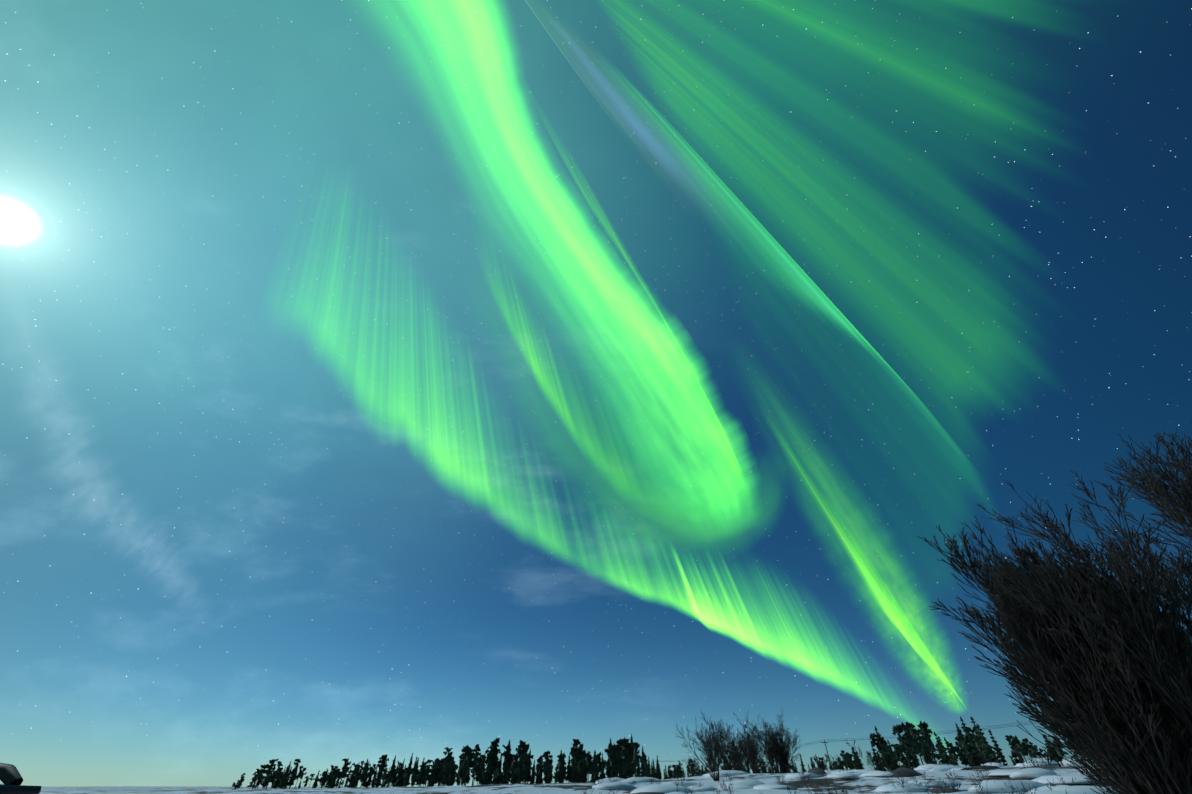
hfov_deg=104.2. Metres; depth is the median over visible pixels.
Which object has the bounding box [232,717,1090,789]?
conifer treeline
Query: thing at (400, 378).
sky
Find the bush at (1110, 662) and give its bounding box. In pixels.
[916,480,1191,793]
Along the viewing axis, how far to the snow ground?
41.32 m
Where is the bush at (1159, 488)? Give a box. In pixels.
[976,422,1191,637]
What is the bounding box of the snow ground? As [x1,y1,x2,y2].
[39,765,1114,793]
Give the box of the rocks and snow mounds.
[592,757,1118,793]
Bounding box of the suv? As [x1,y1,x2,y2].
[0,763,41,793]
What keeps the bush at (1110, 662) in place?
on the snow ground
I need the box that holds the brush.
[581,754,1107,793]
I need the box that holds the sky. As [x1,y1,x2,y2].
[0,0,1191,786]
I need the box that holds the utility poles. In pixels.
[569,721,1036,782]
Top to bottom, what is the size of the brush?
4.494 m
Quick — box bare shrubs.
[644,710,1063,780]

